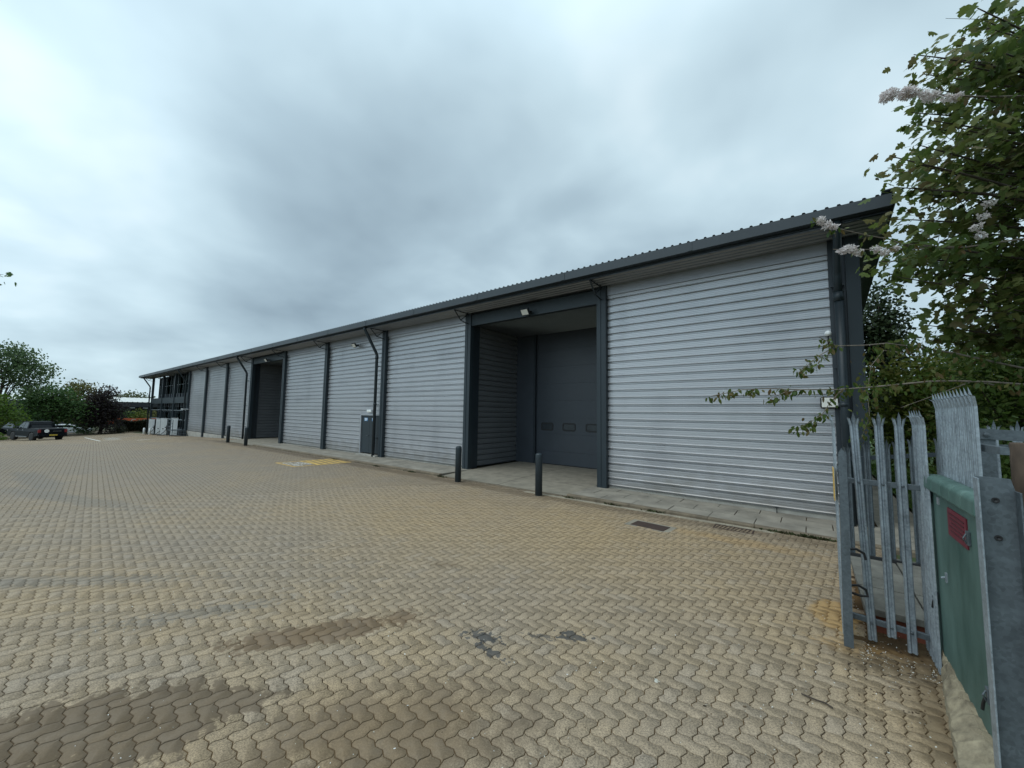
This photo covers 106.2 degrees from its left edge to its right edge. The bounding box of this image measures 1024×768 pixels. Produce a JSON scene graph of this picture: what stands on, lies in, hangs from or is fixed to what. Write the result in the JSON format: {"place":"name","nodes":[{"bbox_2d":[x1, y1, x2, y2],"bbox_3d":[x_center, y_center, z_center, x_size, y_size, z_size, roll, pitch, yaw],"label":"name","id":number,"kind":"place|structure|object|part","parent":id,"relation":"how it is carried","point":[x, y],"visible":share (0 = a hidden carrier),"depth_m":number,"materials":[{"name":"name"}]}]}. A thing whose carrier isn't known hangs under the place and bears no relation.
{"place":"outdoors","nodes":[
{"label":"outdoors","id":0,"kind":"place"},
{"bbox_2d":[0,0,1023,399],"label":"sky","id":1,"kind":"structure","parent":0,"point":[182,182],"materials":[{"name":"grey"}]},
{"bbox_2d":[86,427,1003,561],"bbox_3d":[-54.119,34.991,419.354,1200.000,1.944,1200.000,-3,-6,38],"label":"ground","id":2,"kind":"structure","parent":0,"point":[913,559],"depth_m":17.92,"materials":[{"name":"grey concrete"}]},
{"bbox_2d":[0,432,9,439],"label":"shrub","id":3,"kind":"object","parent":2,"relation":"on","point":[3,438],"visible":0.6,"depth_m":41.37,"materials":[{"name":"green plant"}]},
{"bbox_2d":[0,272,16,286],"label":"overhanging tree","id":4,"kind":"object","parent":2,"relation":"on","point":[9,274],"visible":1,"depth_m":14.06,"materials":[{"name":"green plant"}]},
{"bbox_2d":[2,422,20,429],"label":"dark car","id":5,"kind":"object","parent":2,"relation":"on","point":[8,427],"visible":0.04,"depth_m":53.45,"materials":[{"name":"black paint"}]},
{"bbox_2d":[0,392,31,431],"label":"lime tree","id":6,"kind":"object","parent":2,"relation":"on","point":[6,416],"visible":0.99,"depth_m":38.96,"materials":[{"name":"green plant"}]},
{"bbox_2d":[1,430,132,437],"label":"planting bed","id":7,"kind":"object","parent":2,"relation":"on","point":[67,434],"visible":0.15,"depth_m":53.58,"materials":[{"name":"soil"}]},
{"bbox_2d":[0,428,6,434],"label":"dark car","id":8,"kind":"object","parent":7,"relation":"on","point":[2,431],"visible":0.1,"depth_m":49.13,"materials":[{"name":"black paint"}]},
{"bbox_2d":[0,339,69,403],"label":"birch tree","id":9,"kind":"object","parent":7,"relation":"on","point":[20,361],"visible":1,"depth_m":45.27,"materials":[{"name":"green plant"}]},
{"bbox_2d":[2,381,98,427],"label":"broadleaf tree","id":10,"kind":"object","parent":7,"relation":"on","point":[61,409],"visible":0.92,"depth_m":50.27,"materials":[{"name":"green plant"}]},
{"bbox_2d":[68,422,95,433],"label":"shrub","id":11,"kind":"object","parent":7,"relation":"on","point":[84,432],"visible":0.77,"depth_m":53.23,"materials":[{"name":"green plant"}]},
{"bbox_2d":[71,383,133,434],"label":"purple tree","id":12,"kind":"object","parent":7,"relation":"on","point":[107,415],"visible":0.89,"depth_m":54.68,"materials":[{"name":"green plant"}]},
{"bbox_2d":[107,425,128,433],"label":"shrub","id":13,"kind":"object","parent":7,"relation":"on","point":[120,431],"visible":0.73,"depth_m":56.81,"materials":[{"name":"green plant"}]},
{"bbox_2d":[113,419,155,431],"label":"clipped hedge","id":14,"kind":"object","parent":7,"relation":"on","point":[139,425],"visible":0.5,"depth_m":60.43,"materials":[{"name":"green plant"}]},
{"bbox_2d":[7,431,141,439],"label":"bed kerb","id":15,"kind":"structure","parent":2,"relation":"on","point":[83,434],"depth_m":52.77,"materials":[{"name":"concrete"}]},
{"bbox_2d":[0,394,157,427],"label":"building","id":16,"kind":"structure","parent":2,"relation":"on","point":[138,403],"depth_m":85.15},
{"bbox_2d":[49,378,114,424],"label":"olive tree","id":17,"kind":"object","parent":2,"relation":"on","point":[73,385],"visible":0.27,"depth_m":61.60,"materials":[{"name":"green plant"}]},
{"bbox_2d":[118,409,136,417],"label":"shrub","id":18,"kind":"object","parent":2,"relation":"on","point":[131,413],"visible":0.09,"depth_m":79.74,"materials":[{"name":"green plant"}]},
{"bbox_2d":[117,389,155,402],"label":"tree","id":19,"kind":"object","parent":2,"relation":"on","point":[126,395],"visible":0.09,"depth_m":95.72,"materials":[{"name":"green plant"}]},
{"bbox_2d":[122,418,155,420],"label":"banner","id":20,"kind":"object","parent":2,"relation":"on","point":[132,419],"visible":0.22,"depth_m":79.59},
{"bbox_2d":[128,408,155,419],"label":"shrub","id":21,"kind":"object","parent":2,"relation":"on","point":[139,415],"visible":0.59,"depth_m":80.88,"materials":[{"name":"green plant"}]},
{"bbox_2d":[143,409,156,417],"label":"shrub","id":22,"kind":"object","parent":2,"relation":"on","point":[155,414],"visible":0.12,"depth_m":82.76,"materials":[{"name":"green plant"}]},
{"bbox_2d":[224,437,277,444],"bbox_3d":[-18.049,4.330,29.522,6.090,0.104,5.105,-3,-6,38],"label":"loading apron","id":23,"kind":"object","parent":2,"relation":"on","point":[262,440],"visible":0.4,"depth_m":29.00,"materials":[{"name":"concrete"}]},
{"bbox_2d":[0,432,956,767],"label":"paved yard","id":24,"kind":"structure","parent":2,"relation":"on","point":[194,550],"depth_m":4.05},
{"bbox_2d":[7,421,67,440],"bbox_3d":[-45.233,4.448,36.664,5.485,1.800,2.060,-1,-5,19],"label":"pickup truck","id":25,"kind":"object","parent":24,"relation":"on","point":[32,430],"visible":1,"depth_m":35.99,"materials":[{"name":"black paint"}]},
{"bbox_3d":[-44.607,3.882,36.498,0.190,0.520,1.440,-1,-5,19],"label":"rear window","id":26,"kind":"part","parent":25,"relation":"part of","materials":[{"name":"black glass"}]},
{"bbox_2d":[55,424,87,432],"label":"white car","id":27,"kind":"object","parent":24,"relation":"on","point":[62,425],"visible":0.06,"depth_m":54.89,"materials":[{"name":"paint"}]},
{"bbox_2d":[145,419,155,434],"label":"charging cabinet","id":28,"kind":"object","parent":24,"relation":"on","point":[151,423],"visible":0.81,"depth_m":49.60,"materials":[{"name":"metal"}]},
{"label":"front door","id":29,"kind":"part","parent":28,"relation":"part of","materials":[{"name":"white paint"}]},
{"bbox_2d":[154,419,160,434],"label":"charging cabinet","id":30,"kind":"object","parent":24,"relation":"on","point":[157,429],"visible":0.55,"depth_m":47.01,"materials":[{"name":"paint"}]},
{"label":"front door","id":31,"kind":"part","parent":30,"relation":"part of","materials":[{"name":"white paint"}]},
{"bbox_2d":[156,418,167,435],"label":"charging cabinet","id":32,"kind":"object","parent":24,"relation":"on","point":[163,425],"visible":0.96,"depth_m":44.57,"materials":[{"name":"metal"}]},
{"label":"front door","id":33,"kind":"part","parent":32,"relation":"part of","materials":[{"name":"white paint"}]},
{"bbox_2d":[170,418,178,435],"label":"charging cabinet","id":34,"kind":"object","parent":24,"relation":"on","point":[175,421],"visible":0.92,"depth_m":43.43,"materials":[{"name":"metal"}]},
{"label":"front door","id":35,"kind":"part","parent":34,"relation":"part of","materials":[{"name":"white paint"}]},
{"bbox_2d":[167,419,186,435],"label":"metal steps","id":36,"kind":"structure","parent":24,"relation":"on","point":[172,429],"depth_m":40.83,"materials":[{"name":"metal"}]},
{"bbox_2d":[226,425,230,442],"bbox_3d":[-20.556,3.747,27.854,0.270,1.480,0.270,-3,-6,38],"label":"bollard","id":37,"kind":"object","parent":24,"relation":"on","point":[228,434],"visible":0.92,"depth_m":27.79,"materials":[{"name":"metal"}]},
{"bbox_2d":[244,427,248,445],"bbox_3d":[-17.715,3.614,25.613,0.270,1.480,0.270,-3,-6,38],"label":"bollard","id":38,"kind":"object","parent":24,"relation":"on","point":[246,436],"visible":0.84,"depth_m":25.55,"materials":[{"name":"metal"}]},
{"bbox_2d":[278,459,347,466],"bbox_3d":[-9.038,3.592,17.621,1.970,0.030,2.610,-3,-6,38],"label":"bay marking","id":39,"kind":"object","parent":24,"relation":"on","point":[313,462],"visible":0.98,"depth_m":17.64,"materials":[{"name":"yellow paint"}]},
{"bbox_2d":[303,459,346,464],"bbox_3d":[-8.733,3.636,18.014,1.870,0.018,1.520,-3,-6,38],"label":"bay infill","id":40,"kind":"object","parent":24,"relation":"on","point":[314,461],"visible":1,"depth_m":17.97,"materials":[{"name":"paint"}]},
{"bbox_2d":[455,446,461,482],"bbox_3d":[-1.859,2.887,13.298,0.270,1.480,0.270,-3,-6,38],"label":"bollard","id":41,"kind":"object","parent":24,"relation":"on","point":[458,456],"visible":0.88,"depth_m":13.22,"materials":[{"name":"metal"}]},
{"bbox_2d":[534,453,542,496],"bbox_3d":[0.784,2.767,11.260,0.270,1.480,0.270,-3,-6,38],"label":"bollard","id":42,"kind":"object","parent":24,"relation":"on","point":[538,472],"visible":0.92,"depth_m":11.19,"materials":[{"name":"metal"}]},
{"bbox_2d":[221,440,934,557],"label":"kerb","id":43,"kind":"structure","parent":24,"relation":"on","point":[676,513],"depth_m":10.09,"materials":[{"name":"concrete"}]},
{"bbox_2d":[331,458,835,541],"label":"kerb weeds","id":44,"kind":"object","parent":24,"relation":"on","point":[810,536],"visible":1,"depth_m":7.88,"materials":[{"name":"green plant"}]},
{"bbox_2d":[291,518,944,760],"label":"leaf litter","id":45,"kind":"object","parent":24,"relation":"on","point":[848,670],"visible":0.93,"depth_m":3.49,"materials":[{"name":"brown plant"}]},
{"bbox_2d":[524,491,774,533],"bbox_3d":[2.909,3.203,9.863,6.336,0.050,0.155,-3,-6,38],"label":"kerb channel","id":46,"kind":"object","parent":24,"relation":"on","point":[657,513],"visible":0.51,"depth_m":9.27,"materials":[{"name":"concrete"}]},
{"bbox_2d":[625,519,675,531],"bbox_3d":[2.957,3.066,8.242,0.940,0.056,0.540,-3,-6,43],"label":"manhole cover","id":47,"kind":"object","parent":24,"relation":"on","point":[652,526],"visible":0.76,"depth_m":8.25,"materials":[{"name":"metal"}]},
{"bbox_2d":[713,524,754,533],"bbox_3d":[4.693,3.101,8.149,0.740,0.067,0.360,-3,-6,38],"label":"drain grate","id":48,"kind":"object","parent":24,"relation":"on","point":[753,531],"visible":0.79,"depth_m":8.16,"materials":[{"name":"grey metal"}]},
{"bbox_2d":[801,693,832,707],"bbox_3d":[2.485,2.571,3.133,0.034,0.015,0.207,5,-6,-43],"label":"fallen twig","id":49,"kind":"object","parent":24,"relation":"on","point":[816,700],"visible":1,"depth_m":3.13,"materials":[{"name":"brown plant"}]},
{"bbox_2d":[838,448,868,648],"bbox_3d":[3.527,1.679,3.979,0.233,2.015,0.094,-2,-5,28],"label":"gate post","id":50,"kind":"object","parent":24,"relation":"on","point":[847,584],"visible":1,"depth_m":3.97,"materials":[{"name":"metal"}]},
{"bbox_2d":[828,415,842,627],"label":"palisade gate","id":51,"kind":"structure","parent":50,"relation":"attached to","point":[835,482],"depth_m":4.16,"materials":[{"name":"metal"}]},
{"bbox_2d":[850,556,940,645],"bbox_3d":[4.946,2.703,4.830,0.940,0.406,2.240,-3,-6,38],"label":"concrete slab","id":52,"kind":"object","parent":24,"relation":"on","point":[878,585],"visible":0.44,"depth_m":4.60,"materials":[{"name":"grey concrete"}]},
{"bbox_2d":[843,436,939,566],"bbox_3d":[5.662,1.692,5.596,1.290,1.960,0.130,-3,-6,38],"label":"palisade fence","id":53,"kind":"object","parent":52,"relation":"on","point":[866,457],"visible":0.61,"depth_m":5.70,"materials":[{"name":"metal"}]},
{"bbox_2d":[924,474,991,735],"bbox_3d":[3.585,1.779,3.057,0.134,1.935,1.442,-3,-6,38],"label":"green kiosk","id":54,"kind":"object","parent":24,"relation":"on","point":[960,614],"visible":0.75,"depth_m":3.00,"materials":[{"name":"plastic"}]},
{"bbox_2d":[907,387,1009,674],"bbox_3d":[3.808,1.340,3.335,0.240,2.560,1.900,-3,-6,38],"label":"palisade fence","id":55,"kind":"object","parent":24,"relation":"on","point":[961,447],"visible":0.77,"depth_m":3.55,"materials":[{"name":"metal"}]},
{"bbox_2d":[847,412,930,654],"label":"palisade gate","id":56,"kind":"structure","parent":55,"relation":"attached to","point":[869,618],"depth_m":3.96,"materials":[{"name":"metal"}]},
{"bbox_2d":[941,650,994,767],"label":"stone edging","id":57,"kind":"object","parent":24,"relation":"on","point":[972,739],"visible":0.59,"depth_m":2.71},
{"bbox_2d":[972,476,1023,767],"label":"steel post","id":58,"kind":"object","parent":24,"relation":"on","point":[999,510],"visible":1,"depth_m":2.15,"materials":[{"name":"grey metal"}]},
{"bbox_2d":[139,188,895,527],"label":"warehouse","id":59,"kind":"structure","parent":2,"relation":"on","point":[615,374],"depth_m":12.05,"materials":[{"name":"silver metal"}]},
{"bbox_2d":[156,376,169,418],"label":"window","id":60,"kind":"structure","parent":59,"relation":"in","point":[167,383],"depth_m":50.55,"materials":[{"name":"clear glass"}]},
{"bbox_2d":[167,374,182,434],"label":"window","id":61,"kind":"structure","parent":59,"relation":"in","point":[179,387],"depth_m":47.78,"materials":[{"name":"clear glass"}]},
{"bbox_2d":[178,373,188,434],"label":"window","id":62,"kind":"structure","parent":59,"relation":"in","point":[186,376],"depth_m":44.95,"materials":[{"name":"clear glass"}]},
{"bbox_2d":[355,414,378,456],"bbox_3d":[-7.495,2.654,20.136,1.830,2.150,0.360,-3,-6,38],"label":"fire door","id":63,"kind":"structure","parent":59,"relation":"in","point":[366,421],"depth_m":20.33,"materials":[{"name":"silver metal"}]},
{"bbox_2d":[520,308,531,315],"bbox_3d":[0.527,-2.651,14.195,0.401,0.249,0.342,-3,-6,38],"label":"floodlight","id":64,"kind":"object","parent":59,"relation":"attached to","point":[525,311],"visible":1,"depth_m":14.09,"materials":[{"name":"paint"}]},
{"bbox_2d":[536,327,596,468],"bbox_3d":[2.950,0.576,16.656,4.540,6.008,0.090,-3,-6,38],"label":"loading door","id":65,"kind":"structure","parent":59,"relation":"in","point":[566,371],"depth_m":16.99,"materials":[{"name":"grey paint"}]},
{"bbox_2d":[824,331,831,344],"bbox_3d":[7.340,-1.077,8.926,0.130,0.316,0.223,-3,-6,38],"label":"security camera","id":66,"kind":"object","parent":59,"relation":"attached to","point":[827,333],"visible":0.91,"depth_m":8.87,"materials":[{"name":"white plastic"}]},
{"bbox_2d":[820,397,838,408],"bbox_3d":[7.312,0.428,8.851,0.340,0.270,0.145,-3,-6,38],"label":"wall light","id":67,"kind":"object","parent":59,"relation":"attached to","point":[824,404],"visible":0.69,"depth_m":8.82,"materials":[{"name":"plastic"}]},
{"bbox_2d":[443,461,596,495],"bbox_3d":[1.087,3.462,14.765,5.430,0.104,5.105,-3,-6,38],"label":"loading apron","id":68,"kind":"object","parent":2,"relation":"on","point":[520,470],"visible":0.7,"depth_m":14.09,"materials":[{"name":"concrete"}]},
{"bbox_2d":[754,495,912,532],"bbox_3d":[2.547,4.351,25.538,31.350,0.050,24.010,-3,-6,38],"label":"pavement bed","id":69,"kind":"object","parent":2,"relation":"on","point":[832,526],"visible":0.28,"depth_m":8.55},
{"bbox_2d":[705,84,1023,449],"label":"bush","id":70,"kind":"object","parent":2,"relation":"on","point":[906,93],"visible":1,"depth_m":5.57,"materials":[{"name":"green plant"}]},
{"bbox_2d":[856,0,1023,361],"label":"sycamore tree","id":71,"kind":"object","parent":2,"relation":"on","point":[999,67],"visible":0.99,"depth_m":5.73,"materials":[{"name":"green plant"}]},
{"bbox_2d":[979,421,1023,477],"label":"palisade fence","id":72,"kind":"object","parent":2,"relation":"on","point":[991,464],"visible":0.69,"depth_m":3.53,"materials":[{"name":"metal"}]},
{"bbox_2d":[1009,442,1023,505],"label":"rusty post","id":73,"kind":"object","parent":2,"relation":"on","point":[1016,449],"visible":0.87,"depth_m":3.85,"materials":[{"name":"metal"}]},
{"bbox_2d":[256,443,933,549],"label":"pavement","id":74,"kind":"structure","parent":0,"point":[818,526],"depth_m":9.90,"materials":[{"name":"grey concrete"}]},
{"bbox_2d":[871,463,931,513],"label":"grass","id":75,"kind":"structure","parent":0,"point":[873,467],"depth_m":14.67,"materials":[{"name":"green plant"}]},
{"bbox_2d":[870,439,1001,527],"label":"lawn","id":76,"kind":"structure","parent":0,"point":[873,461],"depth_m":20.23,"materials":[{"name":"green plant"}]},
{"bbox_2d":[863,275,936,453],"bbox_3d":[21.592,-0.776,21.845,5.505,10.648,4.849,-3,-6,38],"label":"broadleaf tree","id":77,"kind":"object","parent":76,"relation":"on","point":[881,326],"visible":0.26,"depth_m":21.60,"materials":[{"name":"green plant"}]},
{"bbox_2d":[866,344,1023,475],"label":"yellow green shrub","id":78,"kind":"object","parent":76,"relation":"on","point":[914,366],"visible":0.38,"depth_m":12.90,"materials":[{"name":"green plant"}]},
{"bbox_2d":[891,412,1023,501],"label":"bush","id":79,"kind":"object","parent":76,"relation":"on","point":[1005,460],"visible":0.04,"depth_m":7.59,"materials":[{"name":"green plant"}]},
{"bbox_2d":[900,329,1023,473],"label":"dark bush","id":80,"kind":"object","parent":76,"relation":"on","point":[1016,403],"visible":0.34,"depth_m":8.93,"materials":[{"name":"green plant"}]},
{"bbox_2d":[959,307,1023,422],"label":"hazel tree","id":81,"kind":"object","parent":76,"relation":"on","point":[990,355],"visible":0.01,"depth_m":13.50,"materials":[{"name":"green plant"}]}
]}

